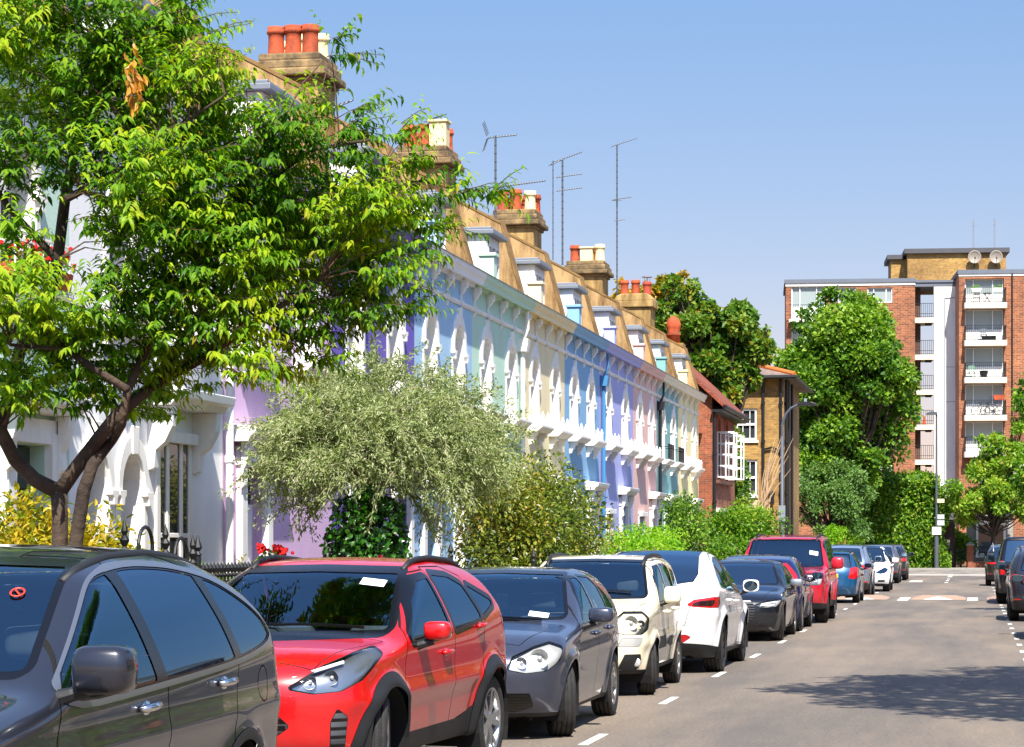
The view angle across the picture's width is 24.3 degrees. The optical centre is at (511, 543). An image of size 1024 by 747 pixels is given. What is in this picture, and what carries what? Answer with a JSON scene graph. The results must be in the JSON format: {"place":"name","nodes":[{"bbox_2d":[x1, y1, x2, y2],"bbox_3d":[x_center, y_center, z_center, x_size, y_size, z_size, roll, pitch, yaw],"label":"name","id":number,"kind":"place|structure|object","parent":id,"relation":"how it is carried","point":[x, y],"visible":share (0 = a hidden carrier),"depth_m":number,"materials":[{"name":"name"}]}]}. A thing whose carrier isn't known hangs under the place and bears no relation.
{"place":"outdoors","nodes":[
{"label":"outdoors","id":0,"kind":"place"},
{"bbox_2d":[183,0,1023,472],"label":"sky","id":1,"kind":"structure","parent":0,"point":[777,141],"materials":[{"name":"blue"}]},
{"bbox_2d":[420,575,1023,746],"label":"road","id":2,"kind":"structure","parent":0,"point":[892,671],"depth_m":27.66,"materials":[{"name":"grey asphalt"}]},
{"bbox_2d":[0,544,280,746],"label":"parked car","id":3,"kind":"object","parent":2,"relation":"on","point":[81,632],"visible":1,"depth_m":10.51,"materials":[{"name":"grey metal"}]},
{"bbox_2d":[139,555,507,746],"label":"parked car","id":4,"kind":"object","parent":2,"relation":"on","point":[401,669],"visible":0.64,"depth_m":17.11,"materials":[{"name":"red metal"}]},
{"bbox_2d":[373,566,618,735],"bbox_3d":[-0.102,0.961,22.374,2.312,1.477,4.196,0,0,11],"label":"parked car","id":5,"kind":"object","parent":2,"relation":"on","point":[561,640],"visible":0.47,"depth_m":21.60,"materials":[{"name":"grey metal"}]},
{"bbox_2d":[521,553,681,693],"bbox_3d":[1.016,0.908,27.992,2.109,1.583,3.642,0,0,11],"label":"parked car","id":6,"kind":"object","parent":2,"relation":"on","point":[644,594],"visible":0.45,"depth_m":27.58,"materials":[{"name":"beige metal"}]},
{"bbox_2d":[602,550,758,670],"bbox_3d":[2.150,0.898,33.115,2.442,1.604,4.734,0,0,11],"label":"parked car","id":7,"kind":"object","parent":2,"relation":"on","point":[714,611],"visible":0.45,"depth_m":31.36,"materials":[{"name":"white metal"}]},
{"bbox_2d":[719,559,802,639],"bbox_3d":[4.143,0.996,43.259,2.375,1.408,4.737,0,0,11],"label":"parked car","id":8,"kind":"object","parent":2,"relation":"on","point":[772,607],"visible":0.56,"depth_m":42.30,"materials":[{"name":"grey metal"}]},
{"bbox_2d":[723,555,822,630],"bbox_3d":[5.016,0.961,47.505,2.312,1.477,4.197,0,0,11],"label":"parked car","id":9,"kind":"object","parent":2,"relation":"on","point":[794,566],"visible":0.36,"depth_m":46.32,"materials":[{"name":"red metal"}]},
{"bbox_2d":[744,534,843,622],"bbox_3d":[6.106,0.745,52.613,2.522,1.911,4.846,0,0,11],"label":"parked car","id":10,"kind":"object","parent":2,"relation":"on","point":[812,553],"visible":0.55,"depth_m":52.45,"materials":[{"name":"red metal"}]},
{"bbox_2d":[578,580,1023,744],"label":"road markings","id":11,"kind":"object","parent":2,"relation":"on","point":[600,736],"visible":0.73,"depth_m":35.36,"materials":[{"name":"paint"}]},
{"bbox_2d":[833,550,871,602],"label":"parked car","id":12,"kind":"object","parent":2,"relation":"on","point":[850,576],"visible":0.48,"depth_m":67.36,"materials":[{"name":"blue metal"}]},
{"bbox_2d":[831,544,881,594],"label":"parked car","id":13,"kind":"object","parent":2,"relation":"on","point":[862,554],"visible":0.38,"depth_m":75.07,"materials":[{"name":"grey metal"}]},
{"bbox_2d":[865,546,898,590],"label":"parked car","id":14,"kind":"object","parent":2,"relation":"on","point":[884,569],"visible":0.37,"depth_m":84.24,"materials":[{"name":"white metal"}]},
{"bbox_2d":[865,544,906,582],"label":"parked car","id":15,"kind":"object","parent":2,"relation":"on","point":[892,551],"visible":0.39,"depth_m":100.90,"materials":[{"name":"grey metal"}]},
{"bbox_2d":[891,544,913,579],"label":"parked car","id":16,"kind":"object","parent":2,"relation":"on","point":[905,566],"visible":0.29,"depth_m":108.88,"materials":[{"name":"black metal"}]},
{"bbox_2d":[910,595,965,599],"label":"speed cushion","id":17,"kind":"object","parent":2,"relation":"on","point":[938,597],"visible":1,"depth_m":71.82,"materials":[{"name":"paint"}]},
{"bbox_2d":[979,543,1000,585],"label":"parked car","id":18,"kind":"object","parent":2,"relation":"on","point":[990,568],"visible":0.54,"depth_m":94.52,"materials":[{"name":"black metal"}]},
{"bbox_2d":[986,536,1023,603],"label":"parked car","id":19,"kind":"object","parent":2,"relation":"on","point":[1009,546],"visible":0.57,"depth_m":66.17,"materials":[{"name":"black metal"}]},
{"bbox_2d":[996,546,1023,620],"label":"parked car","id":20,"kind":"object","parent":2,"relation":"on","point":[1015,598],"visible":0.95,"depth_m":51.75,"materials":[{"name":"black metal"}]},
{"bbox_2d":[909,570,984,574],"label":"cross road","id":21,"kind":"structure","parent":0,"point":[946,572],"depth_m":138.65,"materials":[{"name":"grey asphalt"}]},
{"bbox_2d":[799,457,879,544],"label":"holm tree","id":22,"kind":"object","parent":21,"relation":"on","point":[842,488],"visible":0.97,"depth_m":147.32,"materials":[{"name":"green plant"}]},
{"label":"garden ground","id":23,"kind":"structure","parent":0,"visible":0},
{"bbox_2d":[0,481,157,652],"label":"choisya bush","id":24,"kind":"object","parent":23,"relation":"on","point":[39,532],"visible":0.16,"depth_m":21.80,"materials":[{"name":"yellow plant"}]},
{"bbox_2d":[119,520,197,564],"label":"garden gate","id":25,"kind":"structure","parent":23,"relation":"on","point":[124,540],"depth_m":22.35,"materials":[{"name":"black metal"}]},
{"bbox_2d":[195,535,348,619],"bbox_3d":[-2.546,0.780,26.058,0.200,1.720,5.692,0,0,11],"label":"garden railing","id":26,"kind":"object","parent":23,"relation":"on","point":[224,568],"visible":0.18,"depth_m":24.11,"materials":[{"name":"metal"}]},
{"bbox_2d":[254,543,293,604],"bbox_3d":[-2.945,0.815,29.541,0.538,1.651,0.698,0,0,38],"label":"geranium","id":27,"kind":"object","parent":23,"relation":"on","point":[278,549],"visible":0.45,"depth_m":29.46,"materials":[{"name":"red plant"}]},
{"bbox_2d":[216,333,540,556],"bbox_3d":[-1.617,-0.468,30.008,4.093,4.222,4.508,0,0,11],"label":"silver pear tree","id":28,"kind":"object","parent":23,"relation":"on","point":[401,438],"visible":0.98,"depth_m":29.09,"materials":[{"name":"grey plant"}]},
{"bbox_2d":[609,269,697,322],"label":"autumn tree","id":29,"kind":"object","parent":23,"relation":"on","point":[655,292],"visible":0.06,"depth_m":128.35,"materials":[{"name":"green plant"}]},
{"bbox_2d":[647,489,716,553],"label":"privet bush","id":30,"kind":"object","parent":23,"relation":"on","point":[693,529],"visible":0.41,"depth_m":65.56,"materials":[{"name":"green plant"}]},
{"bbox_2d":[666,316,749,550],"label":"brick house","id":31,"kind":"structure","parent":23,"relation":"on","point":[718,421],"depth_m":90.91,"materials":[{"name":"red brick"}]},
{"bbox_2d":[716,415,736,477],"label":"window","id":32,"kind":"structure","parent":31,"relation":"in","point":[721,432],"depth_m":91.12,"materials":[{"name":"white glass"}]},
{"bbox_2d":[724,419,743,479],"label":"window","id":33,"kind":"structure","parent":31,"relation":"in","point":[738,457],"depth_m":94.14,"materials":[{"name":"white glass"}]},
{"bbox_2d":[655,272,781,426],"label":"sycamore tree","id":34,"kind":"object","parent":23,"relation":"on","point":[731,346],"visible":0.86,"depth_m":105.49,"materials":[{"name":"green plant"}]},
{"bbox_2d":[735,426,757,508],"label":"creeper","id":35,"kind":"object","parent":23,"relation":"on","point":[742,486],"visible":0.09,"depth_m":100.34,"materials":[{"name":"green plant"}]},
{"bbox_2d":[758,436,792,520],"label":"bare branches","id":36,"kind":"object","parent":23,"relation":"on","point":[764,500],"visible":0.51,"depth_m":106.16,"materials":[{"name":"beige wood"}]},
{"bbox_2d":[823,523,864,544],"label":"laurel bush","id":37,"kind":"object","parent":23,"relation":"on","point":[835,536],"visible":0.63,"depth_m":146.50,"materials":[{"name":"green plant"}]},
{"bbox_2d":[783,247,1023,565],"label":"apartment block","id":38,"kind":"structure","parent":23,"relation":"on","point":[947,278],"depth_m":178.07,"materials":[{"name":"brick"}]},
{"bbox_2d":[791,286,824,318],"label":"window","id":39,"kind":"structure","parent":38,"relation":"in","point":[800,295],"depth_m":179.41,"materials":[{"name":"white glass"}]},
{"bbox_2d":[867,287,891,302],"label":"window","id":40,"kind":"structure","parent":38,"relation":"in","point":[885,293],"depth_m":178.79,"materials":[{"name":"white glass"}]},
{"bbox_2d":[965,279,1002,302],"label":"window","id":41,"kind":"structure","parent":38,"relation":"in","point":[998,296],"depth_m":175.04,"materials":[{"name":"white glass"}]},
{"bbox_2d":[965,310,1002,338],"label":"window","id":42,"kind":"structure","parent":38,"relation":"in","point":[990,320],"depth_m":175.04,"materials":[{"name":"white glass"}]},
{"bbox_2d":[965,347,1002,377],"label":"window","id":43,"kind":"structure","parent":38,"relation":"in","point":[982,354],"depth_m":175.04,"materials":[{"name":"white glass"}]},
{"bbox_2d":[965,384,1002,414],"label":"window","id":44,"kind":"structure","parent":38,"relation":"in","point":[975,394],"depth_m":175.08,"materials":[{"name":"white glass"}]},
{"bbox_2d":[965,422,1002,451],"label":"balcony","id":45,"kind":"structure","parent":38,"relation":"in","point":[972,429],"depth_m":175.08,"materials":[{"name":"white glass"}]},
{"bbox_2d":[943,519,954,567],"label":"garden gate","id":46,"kind":"structure","parent":23,"relation":"on","point":[949,535],"depth_m":155.96,"materials":[{"name":"paint"}]},
{"bbox_2d":[955,527,980,567],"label":"garden shrub","id":47,"kind":"object","parent":23,"relation":"on","point":[962,539],"visible":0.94,"depth_m":156.41,"materials":[{"name":"green plant"}]},
{"bbox_2d":[966,541,989,567],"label":"garden wall","id":48,"kind":"structure","parent":23,"relation":"on","point":[971,563],"depth_m":155.54,"materials":[{"name":"red brick"}]},
{"bbox_3d":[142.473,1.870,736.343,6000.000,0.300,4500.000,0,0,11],"label":"ground","id":49,"kind":"structure","parent":0,"visible":0},
{"bbox_2d":[0,0,91,532],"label":"terraced house","id":50,"kind":"structure","parent":49,"relation":"on","point":[42,442],"depth_m":25.92,"materials":[{"name":"white paint"}]},
{"bbox_2d":[0,110,47,264],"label":"window","id":51,"kind":"structure","parent":50,"relation":"in","point":[33,203],"depth_m":25.81,"materials":[{"name":"white glass"}]},
{"bbox_2d":[17,446,31,531],"bbox_3d":[-5.380,0.250,25.690,0.075,2.600,0.950,0,0,11],"label":"door","id":52,"kind":"structure","parent":50,"relation":"in","point":[24,452],"depth_m":25.97,"materials":[{"name":"wood"}]},
{"bbox_2d":[0,232,52,279],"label":"balcony flowers","id":53,"kind":"object","parent":50,"relation":"on","point":[24,254],"visible":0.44,"depth_m":24.77,"materials":[{"name":"red plant"}]},
{"bbox_2d":[33,244,77,291],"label":"balcony flowers","id":54,"kind":"object","parent":50,"relation":"on","point":[63,276],"visible":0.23,"depth_m":25.73,"materials":[{"name":"red plant"}]},
{"bbox_2d":[65,0,238,579],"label":"terraced house","id":55,"kind":"structure","parent":49,"relation":"on","point":[155,477],"depth_m":29.73,"materials":[{"name":"white paint"}]},
{"bbox_2d":[76,420,118,537],"bbox_3d":[-4.946,-0.308,27.643,0.385,2.225,1.190,0,0,11],"label":"window","id":56,"kind":"structure","parent":55,"relation":"in","point":[103,487],"depth_m":27.99,"materials":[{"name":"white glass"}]},
{"bbox_2d":[103,160,141,308],"bbox_3d":[-4.779,-3.703,28.507,0.385,1.915,1.350,0,0,11],"label":"window","id":57,"kind":"structure","parent":55,"relation":"in","point":[109,256],"depth_m":28.89,"materials":[{"name":"white glass"}]},
{"bbox_2d":[115,425,153,549],"bbox_3d":[-4.718,-0.308,28.821,0.385,2.225,1.190,0,0,11],"label":"window","id":58,"kind":"structure","parent":55,"relation":"in","point":[132,482],"depth_m":29.16,"materials":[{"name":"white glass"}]},
{"bbox_2d":[155,432,198,573],"bbox_3d":[-4.309,-0.080,30.321,0.300,2.660,1.440,0,0,11],"label":"window","id":59,"kind":"structure","parent":55,"relation":"in","point":[174,474],"depth_m":30.38,"materials":[{"name":"white glass"}]},
{"bbox_2d":[205,43,339,576],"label":"terraced house","id":60,"kind":"structure","parent":49,"relation":"on","point":[248,405],"depth_m":34.22,"materials":[{"name":"purple paint"}]},
{"bbox_2d":[248,470,252,562],"bbox_3d":[-3.832,0.250,33.691,0.075,2.600,0.950,0,0,11],"label":"door","id":61,"kind":"structure","parent":60,"relation":"in","point":[250,512],"depth_m":34.04,"materials":[{"name":"wood"}]},
{"bbox_2d":[295,258,321,360],"bbox_3d":[-3.247,-3.703,36.424,0.385,1.915,1.350,0,0,11],"label":"window","id":62,"kind":"structure","parent":60,"relation":"in","point":[297,357],"depth_m":36.85,"materials":[{"name":"white glass"}]},
{"bbox_2d":[256,24,429,557],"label":"terraced house","id":63,"kind":"structure","parent":49,"relation":"on","point":[301,48],"depth_m":43.52,"materials":[{"name":"purple paint"}]},
{"bbox_2d":[345,275,366,372],"bbox_3d":[-2.700,-3.703,39.253,0.385,1.915,1.350,0,0,11],"label":"window","id":64,"kind":"structure","parent":63,"relation":"in","point":[362,344],"depth_m":39.69,"materials":[{"name":"white glass"}]},
{"bbox_2d":[386,284,407,384],"bbox_3d":[-2.170,-3.703,41.995,0.385,1.915,1.350,0,0,11],"label":"window","id":65,"kind":"structure","parent":63,"relation":"in","point":[395,340],"depth_m":42.43,"materials":[{"name":"white glass"}]},
{"bbox_2d":[396,158,487,567],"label":"terraced house","id":66,"kind":"structure","parent":49,"relation":"on","point":[450,334],"depth_m":46.17,"materials":[{"name":"paint"}]},
{"bbox_2d":[422,295,441,390],"bbox_3d":[-1.646,-3.703,44.702,0.385,1.915,1.350,0,0,11],"label":"window","id":67,"kind":"structure","parent":66,"relation":"in","point":[430,333],"depth_m":45.10,"materials":[{"name":"white glass"}]},
{"bbox_2d":[451,307,468,396],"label":"window","id":68,"kind":"structure","parent":66,"relation":"in","point":[459,339],"depth_m":47.52,"materials":[{"name":"white glass"}]},
{"bbox_2d":[453,495,466,567],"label":"window","id":69,"kind":"structure","parent":66,"relation":"in","point":[455,534],"depth_m":47.63,"materials":[{"name":"white glass"}]},
{"bbox_2d":[395,119,537,566],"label":"terraced house","id":70,"kind":"structure","parent":49,"relation":"on","point":[502,302],"depth_m":52.02,"materials":[{"name":"white paint"}]},
{"bbox_2d":[479,320,495,410],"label":"window","id":71,"kind":"structure","parent":70,"relation":"in","point":[487,366],"depth_m":50.22,"materials":[{"name":"white glass"}]},
{"bbox_2d":[505,332,519,417],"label":"window","id":72,"kind":"structure","parent":70,"relation":"in","point":[512,376],"depth_m":52.92,"materials":[{"name":"white glass"}]},
{"bbox_2d":[508,232,577,495],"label":"terraced house","id":73,"kind":"structure","parent":49,"relation":"on","point":[551,325],"depth_m":56.80,"materials":[{"name":"beige paint"}]},
{"bbox_2d":[529,342,542,415],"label":"window","id":74,"kind":"structure","parent":73,"relation":"in","point":[535,383],"depth_m":55.73,"materials":[{"name":"white glass"}]},
{"bbox_2d":[550,352,562,421],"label":"window","id":75,"kind":"structure","parent":73,"relation":"in","point":[555,379],"depth_m":58.42,"materials":[{"name":"white glass"}]},
{"bbox_2d":[490,189,610,553],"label":"terraced house","id":76,"kind":"structure","parent":49,"relation":"on","point":[586,343],"depth_m":63.29,"materials":[{"name":"blue paint"}]},
{"bbox_2d":[482,121,516,218],"bbox_3d":[-0.324,-9.932,63.544,0.903,2.594,0.440,0,0,-9],"label":"tv aerial","id":77,"kind":"object","parent":76,"relation":"attached to","point":[495,166],"visible":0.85,"depth_m":63.52,"materials":[{"name":"metal"}]},
{"bbox_2d":[569,360,580,427],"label":"window","id":78,"kind":"structure","parent":76,"relation":"in","point":[575,399],"depth_m":61.22,"materials":[{"name":"white glass"}]},
{"bbox_2d":[586,368,596,431],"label":"window","id":79,"kind":"structure","parent":76,"relation":"in","point":[591,394],"depth_m":63.84,"materials":[{"name":"white glass"}]},
{"bbox_2d":[586,285,643,552],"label":"terraced house","id":80,"kind":"structure","parent":49,"relation":"on","point":[622,452],"depth_m":68.48,"materials":[{"name":"purple paint"}]},
{"bbox_2d":[548,159,562,259],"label":"tv aerial","id":81,"kind":"object","parent":80,"relation":"attached to","point":[553,163],"visible":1,"depth_m":70.50,"materials":[{"name":"metal"}]},
{"bbox_2d":[606,377,613,436],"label":"window","id":82,"kind":"structure","parent":80,"relation":"in","point":[609,398],"depth_m":66.93,"materials":[{"name":"white glass"}]},
{"bbox_2d":[621,384,630,441],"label":"window","id":83,"kind":"structure","parent":80,"relation":"in","point":[626,417],"depth_m":70.12,"materials":[{"name":"white glass"}]},
{"bbox_2d":[564,244,666,537],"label":"terraced house","id":84,"kind":"structure","parent":49,"relation":"on","point":[590,265],"depth_m":75.04,"materials":[{"name":"paint"}]},
{"bbox_2d":[556,152,581,264],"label":"tv aerial","id":85,"kind":"object","parent":84,"relation":"attached to","point":[562,215],"visible":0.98,"depth_m":74.47,"materials":[{"name":"metal"}]},
{"bbox_2d":[636,391,644,445],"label":"window","id":86,"kind":"structure","parent":84,"relation":"in","point":[640,422],"depth_m":73.09,"materials":[{"name":"white glass"}]},
{"bbox_2d":[648,396,655,449],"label":"window","id":87,"kind":"structure","parent":84,"relation":"in","point":[651,414],"depth_m":75.76,"materials":[{"name":"white glass"}]},
{"bbox_2d":[615,275,706,550],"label":"terraced house","id":88,"kind":"structure","parent":49,"relation":"on","point":[644,305],"depth_m":86.90,"materials":[{"name":"yellow paint"}]},
{"bbox_2d":[610,138,636,295],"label":"tv aerial","id":89,"kind":"object","parent":88,"relation":"attached to","point":[617,198],"visible":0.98,"depth_m":89.99,"materials":[{"name":"metal"}]},
{"bbox_2d":[681,411,687,458],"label":"window","id":90,"kind":"structure","parent":88,"relation":"in","point":[684,438],"depth_m":84.23,"materials":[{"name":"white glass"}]},
{"bbox_2d":[691,415,697,461],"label":"window","id":91,"kind":"structure","parent":88,"relation":"in","point":[694,440],"depth_m":87.29,"materials":[{"name":"white glass"}]},
{"bbox_2d":[645,323,687,534],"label":"terraced house","id":92,"kind":"structure","parent":49,"relation":"on","point":[673,463],"depth_m":79.58,"materials":[{"name":"teal paint"}]},
{"bbox_2d":[662,409,666,457],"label":"window","id":93,"kind":"structure","parent":92,"relation":"in","point":[664,431],"depth_m":78.55,"materials":[{"name":"white glass"}]},
{"bbox_2d":[670,406,677,461],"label":"window","id":94,"kind":"structure","parent":92,"relation":"in","point":[673,434],"depth_m":81.22,"materials":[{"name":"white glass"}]},
{"bbox_2d":[737,365,812,534],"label":"corner house","id":95,"kind":"structure","parent":49,"relation":"on","point":[771,401],"depth_m":111.92,"materials":[{"name":"yellow brick"}]},
{"bbox_2d":[737,408,758,442],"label":"window","id":96,"kind":"structure","parent":95,"relation":"in","point":[750,428],"depth_m":112.05,"materials":[{"name":"white glass"}]},
{"bbox_2d":[742,459,757,497],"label":"window","id":97,"kind":"structure","parent":95,"relation":"in","point":[752,464],"depth_m":112.05,"materials":[{"name":"white glass"}]},
{"bbox_2d":[966,513,1012,561],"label":"bay front","id":98,"kind":"object","parent":49,"relation":"on","point":[984,539],"visible":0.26,"depth_m":158.49,"materials":[{"name":"white glass"}]},
{"bbox_2d":[976,523,1005,557],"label":"window frame","id":99,"kind":"structure","parent":98,"relation":"in","point":[984,539],"depth_m":158.48,"materials":[{"name":"grey glass"}]},
{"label":"pavement","id":100,"kind":"structure","parent":0,"visible":0},
{"bbox_2d":[0,0,531,571],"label":"cherry tree","id":101,"kind":"object","parent":100,"relation":"on","point":[134,68],"visible":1,"depth_m":17.20,"materials":[{"name":"green plant"}]},
{"bbox_2d":[319,481,412,616],"bbox_3d":[-1.816,0.533,29.184,1.353,2.590,1.475,0,0,-42],"label":"bush","id":102,"kind":"object","parent":100,"relation":"on","point":[380,540],"visible":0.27,"depth_m":28.82,"materials":[{"name":"green plant"}]},
{"bbox_2d":[436,446,632,578],"bbox_3d":[0.342,0.017,38.797,2.751,3.300,7.022,0,0,11],"label":"pyracantha bush","id":103,"kind":"object","parent":100,"relation":"on","point":[545,519],"visible":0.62,"depth_m":36.98,"materials":[{"name":"green plant"}]},
{"bbox_2d":[600,521,692,554],"bbox_3d":[2.961,0.574,53.736,1.840,2.183,8.680,0,0,11],"label":"hedge","id":104,"kind":"object","parent":100,"relation":"on","point":[657,537],"visible":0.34,"depth_m":51.96,"materials":[{"name":"green plant"}]},
{"bbox_2d":[701,496,792,559],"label":"privet bush","id":105,"kind":"object","parent":100,"relation":"on","point":[730,535],"visible":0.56,"depth_m":70.12,"materials":[{"name":"green plant"}]},
{"bbox_2d":[778,398,816,533],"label":"street lamp","id":106,"kind":"object","parent":100,"relation":"on","point":[781,506],"visible":0.75,"depth_m":75.70,"materials":[{"name":"grey metal"}]},
{"bbox_2d":[772,285,923,544],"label":"plane tree","id":107,"kind":"object","parent":100,"relation":"on","point":[848,364],"visible":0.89,"depth_m":148.82,"materials":[{"name":"green plant"}]},
{"bbox_2d":[857,467,952,567],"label":"ivy hedge","id":108,"kind":"object","parent":100,"relation":"on","point":[902,510],"visible":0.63,"depth_m":154.00,"materials":[{"name":"green plant"}]},
{"bbox_2d":[926,411,943,567],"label":"street lamp","id":109,"kind":"object","parent":100,"relation":"on","point":[936,531],"visible":1,"depth_m":152.83,"materials":[{"name":"grey metal"}]},
{"bbox_2d":[940,391,1023,544],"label":"street tree","id":110,"kind":"object","parent":100,"relation":"on","point":[993,498],"visible":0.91,"depth_m":153.09,"materials":[{"name":"green plant"}]},
{"bbox_2d":[1008,372,1023,507],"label":"street tree","id":111,"kind":"object","parent":100,"relation":"on","point":[1018,480],"visible":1,"depth_m":109.43,"materials":[{"name":"green plant"}]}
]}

